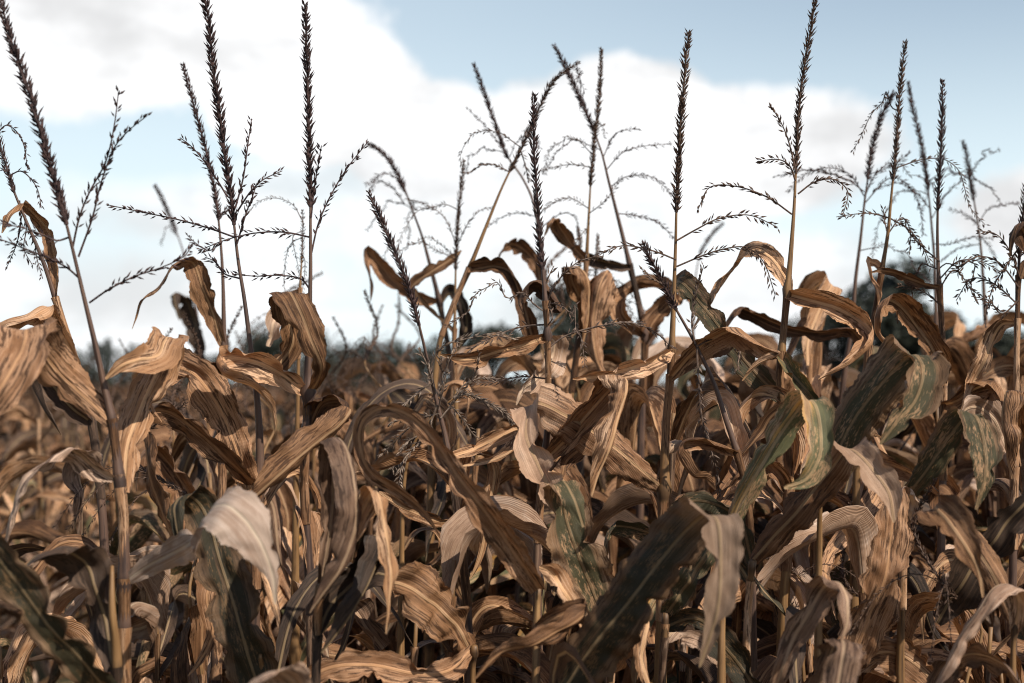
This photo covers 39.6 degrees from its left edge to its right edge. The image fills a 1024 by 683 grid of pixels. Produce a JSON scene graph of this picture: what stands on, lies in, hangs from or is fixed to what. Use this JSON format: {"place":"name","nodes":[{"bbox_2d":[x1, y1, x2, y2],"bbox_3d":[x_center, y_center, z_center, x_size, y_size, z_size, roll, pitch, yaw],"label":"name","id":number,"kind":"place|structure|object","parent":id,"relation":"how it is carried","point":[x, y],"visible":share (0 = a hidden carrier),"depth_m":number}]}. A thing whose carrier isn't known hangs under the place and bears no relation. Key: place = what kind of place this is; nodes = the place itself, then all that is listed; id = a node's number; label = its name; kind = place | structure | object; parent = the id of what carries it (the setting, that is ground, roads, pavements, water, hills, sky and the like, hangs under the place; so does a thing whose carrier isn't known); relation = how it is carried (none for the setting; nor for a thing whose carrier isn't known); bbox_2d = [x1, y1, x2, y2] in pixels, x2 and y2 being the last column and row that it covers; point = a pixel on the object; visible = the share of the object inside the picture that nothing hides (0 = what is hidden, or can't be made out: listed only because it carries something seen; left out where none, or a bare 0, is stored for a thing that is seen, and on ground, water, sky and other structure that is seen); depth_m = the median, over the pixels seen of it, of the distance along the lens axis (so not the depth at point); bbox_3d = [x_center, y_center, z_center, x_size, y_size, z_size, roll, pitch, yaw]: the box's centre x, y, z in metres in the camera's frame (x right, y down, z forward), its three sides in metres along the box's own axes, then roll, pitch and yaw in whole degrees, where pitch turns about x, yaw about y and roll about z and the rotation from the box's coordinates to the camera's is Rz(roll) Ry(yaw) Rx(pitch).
{"place":"outdoors","nodes":[
{"label":"outdoors","id":0,"kind":"place"},
{"bbox_2d":[0,383,676,654],"bbox_3d":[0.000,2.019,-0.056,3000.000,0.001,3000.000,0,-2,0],"label":"ground","id":1,"kind":"structure","parent":0,"point":[3,617],"depth_m":12.48},
{"bbox_2d":[0,409,48,512],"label":"maize plant","id":2,"kind":"object","parent":1,"relation":"on","point":[25,445],"visible":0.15,"depth_m":5.41},
{"bbox_2d":[0,491,52,682],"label":"maize plant","id":3,"kind":"object","parent":1,"relation":"on","point":[40,668],"visible":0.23,"depth_m":4.52},
{"bbox_2d":[0,404,91,682],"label":"maize plant","id":4,"kind":"object","parent":1,"relation":"on","point":[18,438],"visible":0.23,"depth_m":5.62},
{"bbox_2d":[0,613,103,682],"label":"maize plant","id":5,"kind":"object","parent":1,"relation":"on","point":[13,663],"visible":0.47,"depth_m":2.19},
{"bbox_2d":[0,386,111,682],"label":"maize plant","id":6,"kind":"object","parent":1,"relation":"on","point":[57,505],"visible":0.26,"depth_m":4.83},
{"bbox_2d":[0,121,116,672],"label":"maize plant","id":7,"kind":"object","parent":1,"relation":"on","point":[71,477],"visible":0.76,"depth_m":2.29},
{"bbox_2d":[22,391,98,586],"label":"maize plant","id":8,"kind":"object","parent":1,"relation":"on","point":[53,448],"visible":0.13,"depth_m":5.86},
{"bbox_2d":[0,534,123,682],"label":"maize plant","id":9,"kind":"object","parent":1,"relation":"on","point":[24,589],"visible":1,"depth_m":1.67},
{"bbox_2d":[0,417,131,628],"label":"maize plant","id":10,"kind":"object","parent":1,"relation":"on","point":[67,424],"visible":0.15,"depth_m":6.03},
{"bbox_2d":[0,338,156,682],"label":"maize plant","id":11,"kind":"object","parent":1,"relation":"on","point":[145,500],"visible":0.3,"depth_m":4.21},
{"bbox_2d":[0,396,183,682],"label":"maize plant","id":12,"kind":"object","parent":1,"relation":"on","point":[11,472],"visible":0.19,"depth_m":3.10},
{"bbox_2d":[76,341,118,386],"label":"tree","id":13,"kind":"object","parent":1,"relation":"on","point":[91,371],"visible":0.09,"depth_m":74.17},
{"bbox_2d":[35,555,180,682],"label":"maize plant","id":14,"kind":"object","parent":1,"relation":"on","point":[157,587],"visible":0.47,"depth_m":2.26},
{"bbox_2d":[25,313,250,682],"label":"maize plant","id":15,"kind":"object","parent":1,"relation":"on","point":[150,520],"visible":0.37,"depth_m":2.78},
{"bbox_2d":[0,0,278,682],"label":"maize plant","id":16,"kind":"object","parent":1,"relation":"on","point":[237,517],"visible":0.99,"depth_m":1.85},
{"bbox_2d":[65,545,224,682],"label":"maize plant","id":17,"kind":"object","parent":1,"relation":"on","point":[179,593],"visible":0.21,"depth_m":2.49},
{"bbox_2d":[104,328,197,682],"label":"maize plant","id":18,"kind":"object","parent":1,"relation":"on","point":[175,580],"visible":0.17,"depth_m":2.70},
{"bbox_2d":[52,399,266,682],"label":"maize plant","id":19,"kind":"object","parent":1,"relation":"on","point":[191,661],"visible":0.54,"depth_m":2.15},
{"bbox_2d":[27,195,307,675],"bbox_3d":[-0.586,0.909,2.568,0.757,2.366,0.297,0,-2,0],"label":"maize plant","id":20,"kind":"object","parent":1,"relation":"on","point":[290,541],"visible":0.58,"depth_m":2.60},
{"bbox_2d":[152,184,206,528],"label":"maize plant","id":21,"kind":"object","parent":1,"relation":"on","point":[187,306],"visible":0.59,"depth_m":4.20},
{"bbox_2d":[140,444,221,682],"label":"maize plant","id":22,"kind":"object","parent":1,"relation":"on","point":[187,458],"visible":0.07,"depth_m":2.92},
{"bbox_2d":[64,430,301,613],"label":"maize plant","id":23,"kind":"object","parent":1,"relation":"on","point":[140,535],"visible":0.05,"depth_m":2.89},
{"bbox_2d":[85,398,324,635],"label":"maize plant","id":24,"kind":"object","parent":1,"relation":"on","point":[284,493],"visible":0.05,"depth_m":2.96},
{"bbox_2d":[129,61,290,682],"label":"maize plant","id":25,"kind":"object","parent":1,"relation":"on","point":[201,291],"visible":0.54,"depth_m":2.54},
{"bbox_2d":[107,0,334,653],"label":"maize plant","id":26,"kind":"object","parent":1,"relation":"on","point":[213,400],"visible":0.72,"depth_m":2.09},
{"bbox_2d":[168,485,277,682],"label":"maize plant","id":27,"kind":"object","parent":1,"relation":"on","point":[222,572],"visible":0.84,"depth_m":1.90},
{"bbox_2d":[177,306,336,682],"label":"maize plant","id":28,"kind":"object","parent":1,"relation":"on","point":[277,619],"visible":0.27,"depth_m":2.94},
{"bbox_2d":[249,662,311,682],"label":"maize plant","id":29,"kind":"object","parent":1,"relation":"on","point":[298,672],"visible":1,"depth_m":1.50},
{"bbox_2d":[236,320,342,398],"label":"tree","id":30,"kind":"object","parent":1,"relation":"on","point":[259,344],"visible":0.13,"depth_m":75.37},
{"bbox_2d":[197,0,389,682],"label":"maize plant","id":31,"kind":"object","parent":1,"relation":"on","point":[296,317],"visible":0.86,"depth_m":2.09},
{"bbox_2d":[230,271,396,682],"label":"maize plant","id":32,"kind":"object","parent":1,"relation":"on","point":[350,400],"visible":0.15,"depth_m":3.56},
{"bbox_2d":[299,316,381,682],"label":"maize plant","id":33,"kind":"object","parent":1,"relation":"on","point":[313,508],"visible":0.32,"depth_m":3.49},
{"bbox_2d":[309,437,398,682],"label":"maize plant","id":34,"kind":"object","parent":1,"relation":"on","point":[347,515],"visible":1,"depth_m":1.78},
{"bbox_2d":[263,374,449,682],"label":"maize plant","id":35,"kind":"object","parent":1,"relation":"on","point":[415,525],"visible":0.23,"depth_m":3.38},
{"bbox_2d":[316,292,448,682],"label":"maize plant","id":36,"kind":"object","parent":1,"relation":"on","point":[362,476],"visible":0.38,"depth_m":3.95},
{"bbox_2d":[307,560,478,682],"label":"maize plant","id":37,"kind":"object","parent":1,"relation":"on","point":[427,606],"visible":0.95,"depth_m":1.95},
{"bbox_2d":[262,289,534,682],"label":"maize plant","id":38,"kind":"object","parent":1,"relation":"on","point":[413,479],"visible":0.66,"depth_m":3.12},
{"bbox_2d":[365,333,451,388],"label":"tree","id":39,"kind":"object","parent":1,"relation":"on","point":[398,350],"visible":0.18,"depth_m":75.26},
{"bbox_2d":[275,560,550,682],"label":"maize plant","id":40,"kind":"object","parent":1,"relation":"on","point":[302,596],"visible":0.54,"depth_m":2.04},
{"bbox_2d":[363,141,472,536],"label":"maize plant","id":41,"kind":"object","parent":1,"relation":"on","point":[386,274],"visible":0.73,"depth_m":3.29},
{"bbox_2d":[300,458,545,665],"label":"maize plant","id":42,"kind":"object","parent":1,"relation":"on","point":[440,500],"visible":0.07,"depth_m":2.73},
{"bbox_2d":[347,347,502,648],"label":"maize plant","id":43,"kind":"object","parent":1,"relation":"on","point":[396,396],"visible":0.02,"depth_m":3.76},
{"bbox_2d":[337,357,514,649],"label":"maize plant","id":44,"kind":"object","parent":1,"relation":"on","point":[382,379],"visible":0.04,"depth_m":4.20},
{"bbox_2d":[355,189,520,682],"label":"maize plant","id":45,"kind":"object","parent":1,"relation":"on","point":[440,408],"visible":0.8,"depth_m":2.12},
{"bbox_2d":[348,603,531,682],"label":"maize plant","id":46,"kind":"object","parent":1,"relation":"on","point":[488,674],"visible":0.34,"depth_m":2.46},
{"bbox_2d":[303,60,580,667],"bbox_3d":[-0.086,0.780,2.723,0.739,2.632,0.359,0,-2,0],"label":"maize plant","id":47,"kind":"object","parent":1,"relation":"on","point":[499,265],"visible":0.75,"depth_m":2.71},
{"bbox_2d":[381,159,514,595],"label":"maize plant","id":48,"kind":"object","parent":1,"relation":"on","point":[427,271],"visible":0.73,"depth_m":2.96},
{"bbox_2d":[334,495,588,659],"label":"maize plant","id":49,"kind":"object","parent":1,"relation":"on","point":[459,531],"visible":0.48,"depth_m":2.01},
{"bbox_2d":[387,355,548,682],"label":"maize plant","id":50,"kind":"object","parent":1,"relation":"on","point":[400,631],"visible":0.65,"depth_m":2.30},
{"bbox_2d":[352,403,587,682],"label":"maize plant","id":51,"kind":"object","parent":1,"relation":"on","point":[555,624],"visible":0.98,"depth_m":1.82},
{"bbox_2d":[343,379,631,682],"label":"maize plant","id":52,"kind":"object","parent":1,"relation":"on","point":[414,551],"visible":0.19,"depth_m":2.65},
{"bbox_2d":[459,320,534,386],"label":"tree","id":53,"kind":"object","parent":1,"relation":"on","point":[492,363],"visible":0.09,"depth_m":75.25},
{"bbox_2d":[364,225,637,675],"bbox_3d":[0.002,0.919,3.218,0.999,2.384,0.771,5,-3,-39],"label":"maize plant","id":54,"kind":"object","parent":1,"relation":"on","point":[489,421],"visible":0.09,"depth_m":3.13},
{"bbox_2d":[0,328,1007,666],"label":"maize crop","id":55,"kind":"object","parent":1,"relation":"on","point":[12,428],"visible":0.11,"depth_m":12.95},
{"bbox_2d":[453,559,556,682],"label":"maize plant","id":56,"kind":"object","parent":1,"relation":"on","point":[491,618],"visible":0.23,"depth_m":2.37},
{"bbox_2d":[469,526,561,682],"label":"maize plant","id":57,"kind":"object","parent":1,"relation":"on","point":[486,564],"visible":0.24,"depth_m":2.45},
{"bbox_2d":[400,247,634,603],"bbox_3d":[0.118,0.936,3.632,0.998,2.380,0.770,-1,-5,-8],"label":"maize plant","id":58,"kind":"object","parent":1,"relation":"on","point":[615,358],"visible":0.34,"depth_m":3.57},
{"bbox_2d":[463,61,606,682],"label":"maize plant","id":59,"kind":"object","parent":1,"relation":"on","point":[524,248],"visible":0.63,"depth_m":3.15},
{"bbox_2d":[351,333,743,682],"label":"maize plant","id":60,"kind":"object","parent":1,"relation":"on","point":[562,381],"visible":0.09,"depth_m":3.13},
{"bbox_2d":[440,91,677,678],"bbox_3d":[0.084,0.851,2.204,0.535,2.462,0.453,0,-2,0],"label":"maize plant","id":61,"kind":"object","parent":1,"relation":"on","point":[600,410],"visible":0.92,"depth_m":2.14},
{"bbox_2d":[460,333,659,593],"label":"maize plant","id":62,"kind":"object","parent":1,"relation":"on","point":[507,366],"visible":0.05,"depth_m":3.34},
{"bbox_2d":[393,233,731,629],"bbox_3d":[0.088,0.932,3.210,0.987,2.355,0.762,1,0,-33],"label":"maize plant","id":63,"kind":"object","parent":1,"relation":"on","point":[507,397],"visible":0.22,"depth_m":3.11},
{"bbox_2d":[473,456,657,682],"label":"maize plant","id":64,"kind":"object","parent":1,"relation":"on","point":[623,553],"visible":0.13,"depth_m":3.12},
{"bbox_2d":[518,47,618,682],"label":"maize plant","id":65,"kind":"object","parent":1,"relation":"on","point":[596,295],"visible":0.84,"depth_m":2.88},
{"bbox_2d":[516,279,637,390],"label":"tree","id":66,"kind":"object","parent":1,"relation":"on","point":[562,327],"visible":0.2,"depth_m":68.59},
{"bbox_2d":[542,480,650,682],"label":"maize plant","id":67,"kind":"object","parent":1,"relation":"on","point":[587,567],"visible":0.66,"depth_m":1.96},
{"bbox_2d":[468,366,756,682],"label":"maize plant","id":68,"kind":"object","parent":1,"relation":"on","point":[651,397],"visible":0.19,"depth_m":2.54},
{"bbox_2d":[543,43,689,551],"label":"maize plant","id":69,"kind":"object","parent":1,"relation":"on","point":[657,311],"visible":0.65,"depth_m":3.00},
{"bbox_2d":[512,336,724,682],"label":"maize plant","id":70,"kind":"object","parent":1,"relation":"on","point":[683,343],"visible":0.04,"depth_m":3.36},
{"bbox_2d":[615,322,659,512],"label":"maize plant","id":71,"kind":"object","parent":1,"relation":"on","point":[626,336],"visible":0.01,"depth_m":3.80},
{"bbox_2d":[510,27,780,682],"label":"maize plant","id":72,"kind":"object","parent":1,"relation":"on","point":[553,406],"visible":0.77,"depth_m":2.16},
{"bbox_2d":[549,497,743,682],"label":"maize plant","id":73,"kind":"object","parent":1,"relation":"on","point":[606,637],"visible":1,"depth_m":1.75},
{"bbox_2d":[622,418,724,682],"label":"maize plant","id":74,"kind":"object","parent":1,"relation":"on","point":[691,483],"visible":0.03,"depth_m":2.99},
{"bbox_2d":[587,483,777,682],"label":"maize plant","id":75,"kind":"object","parent":1,"relation":"on","point":[622,498],"visible":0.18,"depth_m":2.41},
{"bbox_2d":[658,547,760,682],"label":"maize plant","id":76,"kind":"object","parent":1,"relation":"on","point":[686,626],"visible":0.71,"depth_m":2.00},
{"bbox_2d":[677,365,750,485],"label":"maize plant","id":77,"kind":"object","parent":1,"relation":"on","point":[682,383],"visible":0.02,"depth_m":3.89},
{"bbox_2d":[638,240,880,682],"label":"maize plant","id":78,"kind":"object","parent":1,"relation":"on","point":[741,443],"visible":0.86,"depth_m":2.14},
{"bbox_2d":[647,560,897,667],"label":"maize plant","id":79,"kind":"object","parent":1,"relation":"on","point":[735,619],"visible":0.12,"depth_m":2.54},
{"bbox_2d":[717,390,834,682],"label":"maize plant","id":80,"kind":"object","parent":1,"relation":"on","point":[796,411],"visible":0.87,"depth_m":1.92},
{"bbox_2d":[668,0,895,682],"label":"maize plant","id":81,"kind":"object","parent":1,"relation":"on","point":[761,382],"visible":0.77,"depth_m":2.25},
{"bbox_2d":[671,436,902,669],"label":"maize plant","id":82,"kind":"object","parent":1,"relation":"on","point":[879,478],"visible":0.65,"depth_m":1.97},
{"bbox_2d":[682,382,893,682],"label":"maize plant","id":83,"kind":"object","parent":1,"relation":"on","point":[757,506],"visible":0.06,"depth_m":2.98},
{"bbox_2d":[763,559,839,677],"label":"maize plant","id":84,"kind":"object","parent":1,"relation":"on","point":[797,589],"visible":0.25,"depth_m":2.27},
{"bbox_2d":[667,372,953,674],"bbox_3d":[0.551,1.058,2.658,0.776,2.076,1.099,0,-3,33],"label":"maize plant","id":85,"kind":"object","parent":1,"relation":"on","point":[763,604],"visible":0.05,"depth_m":2.62},
{"bbox_2d":[756,270,865,674],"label":"maize plant","id":86,"kind":"object","parent":1,"relation":"on","point":[812,319],"visible":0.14,"depth_m":2.87},
{"bbox_2d":[770,575,852,682],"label":"maize plant","id":87,"kind":"object","parent":1,"relation":"on","point":[821,593],"visible":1,"depth_m":1.77},
{"bbox_2d":[772,313,853,378],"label":"tree","id":88,"kind":"object","parent":1,"relation":"on","point":[839,352],"visible":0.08,"depth_m":70.66},
{"bbox_2d":[692,449,938,682],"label":"maize plant","id":89,"kind":"object","parent":1,"relation":"on","point":[904,473],"visible":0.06,"depth_m":2.44},
{"bbox_2d":[754,432,901,661],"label":"maize plant","id":90,"kind":"object","parent":1,"relation":"on","point":[837,542],"visible":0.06,"depth_m":2.43},
{"bbox_2d":[806,638,865,682],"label":"maize plant","id":91,"kind":"object","parent":1,"relation":"on","point":[837,661],"visible":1,"depth_m":1.66},
{"bbox_2d":[738,365,934,654],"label":"maize plant","id":92,"kind":"object","parent":1,"relation":"on","point":[745,390],"visible":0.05,"depth_m":2.94},
{"bbox_2d":[756,505,949,682],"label":"maize plant","id":93,"kind":"object","parent":1,"relation":"on","point":[857,525],"visible":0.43,"depth_m":2.18},
{"bbox_2d":[702,374,1004,568],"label":"maize plant","id":94,"kind":"object","parent":1,"relation":"on","point":[909,460],"visible":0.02,"depth_m":3.05},
{"bbox_2d":[772,89,936,674],"bbox_3d":[0.760,0.784,2.994,0.494,2.639,0.691,0,-2,0],"label":"maize plant","id":95,"kind":"object","parent":1,"relation":"on","point":[870,159],"visible":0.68,"depth_m":3.00},
{"bbox_2d":[726,39,989,682],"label":"maize plant","id":96,"kind":"object","parent":1,"relation":"on","point":[767,323],"visible":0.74,"depth_m":2.43},
{"bbox_2d":[824,253,933,391],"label":"tree","id":97,"kind":"object","parent":1,"relation":"on","point":[907,341],"visible":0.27,"depth_m":67.22},
{"bbox_2d":[785,606,974,682],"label":"maize plant","id":98,"kind":"object","parent":1,"relation":"on","point":[795,676],"visible":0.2,"depth_m":2.13},
{"bbox_2d":[814,334,950,672],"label":"maize plant","id":99,"kind":"object","parent":1,"relation":"on","point":[876,392],"visible":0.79,"depth_m":1.97},
{"bbox_2d":[837,482,932,682],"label":"maize plant","id":100,"kind":"object","parent":1,"relation":"on","point":[891,546],"visible":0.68,"depth_m":1.98},
{"bbox_2d":[801,548,1023,682],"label":"maize plant","id":101,"kind":"object","parent":1,"relation":"on","point":[921,638],"visible":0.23,"depth_m":2.30},
{"bbox_2d":[849,477,982,682],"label":"maize plant","id":102,"kind":"object","parent":1,"relation":"on","point":[939,578],"visible":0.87,"depth_m":1.94},
{"bbox_2d":[840,368,995,615],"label":"maize plant","id":103,"kind":"object","parent":1,"relation":"on","point":[852,374],"visible":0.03,"depth_m":3.32},
{"bbox_2d":[837,356,1023,648],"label":"maize plant","id":104,"kind":"object","parent":1,"relation":"on","point":[1002,366],"visible":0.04,"depth_m":2.88},
{"bbox_2d":[869,80,1003,562],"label":"maize plant","id":105,"kind":"object","parent":1,"relation":"on","point":[897,443],"visible":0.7,"depth_m":3.20},
{"bbox_2d":[871,78,1003,648],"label":"maize plant","id":106,"kind":"object","parent":1,"relation":"on","point":[915,319],"visible":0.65,"depth_m":2.33},
{"bbox_2d":[886,591,1010,682],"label":"maize plant","id":107,"kind":"object","parent":1,"relation":"on","point":[920,605],"visible":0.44,"depth_m":2.15},
{"bbox_2d":[921,311,976,650],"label":"maize plant","id":108,"kind":"object","parent":1,"relation":"on","point":[951,318],"visible":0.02,"depth_m":3.91},
{"bbox_2d":[896,406,1004,682],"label":"maize plant","id":109,"kind":"object","parent":1,"relation":"on","point":[980,432],"visible":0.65,"depth_m":2.00},
{"bbox_2d":[918,460,1004,682],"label":"maize plant","id":110,"kind":"object","parent":1,"relation":"on","point":[958,472],"visible":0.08,"depth_m":3.08},
{"bbox_2d":[914,484,1023,682],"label":"maize plant","id":111,"kind":"object","parent":1,"relation":"on","point":[977,573],"visible":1,"depth_m":1.84},
{"bbox_2d":[920,140,1019,679],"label":"maize plant","id":112,"kind":"object","parent":1,"relation":"on","point":[977,332],"visible":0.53,"depth_m":3.29},
{"bbox_2d":[926,642,1018,682],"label":"maize plant","id":113,"kind":"object","parent":1,"relation":"on","point":[976,655],"visible":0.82,"depth_m":1.80},
{"bbox_2d":[927,336,1023,639],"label":"maize plant","id":114,"kind":"object","parent":1,"relation":"on","point":[963,354],"visible":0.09,"depth_m":3.08},
{"bbox_2d":[953,183,1023,682],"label":"maize plant","id":115,"kind":"object","parent":1,"relation":"on","point":[1006,418],"visible":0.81,"depth_m":2.25},
{"bbox_2d":[999,339,1023,558],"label":"maize plant","id":116,"kind":"object","parent":1,"relation":"on","point":[1009,381],"visible":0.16,"depth_m":2.86},
{"bbox_2d":[0,0,1023,382],"label":"sky","id":117,"kind":"structure","parent":0,"point":[398,76]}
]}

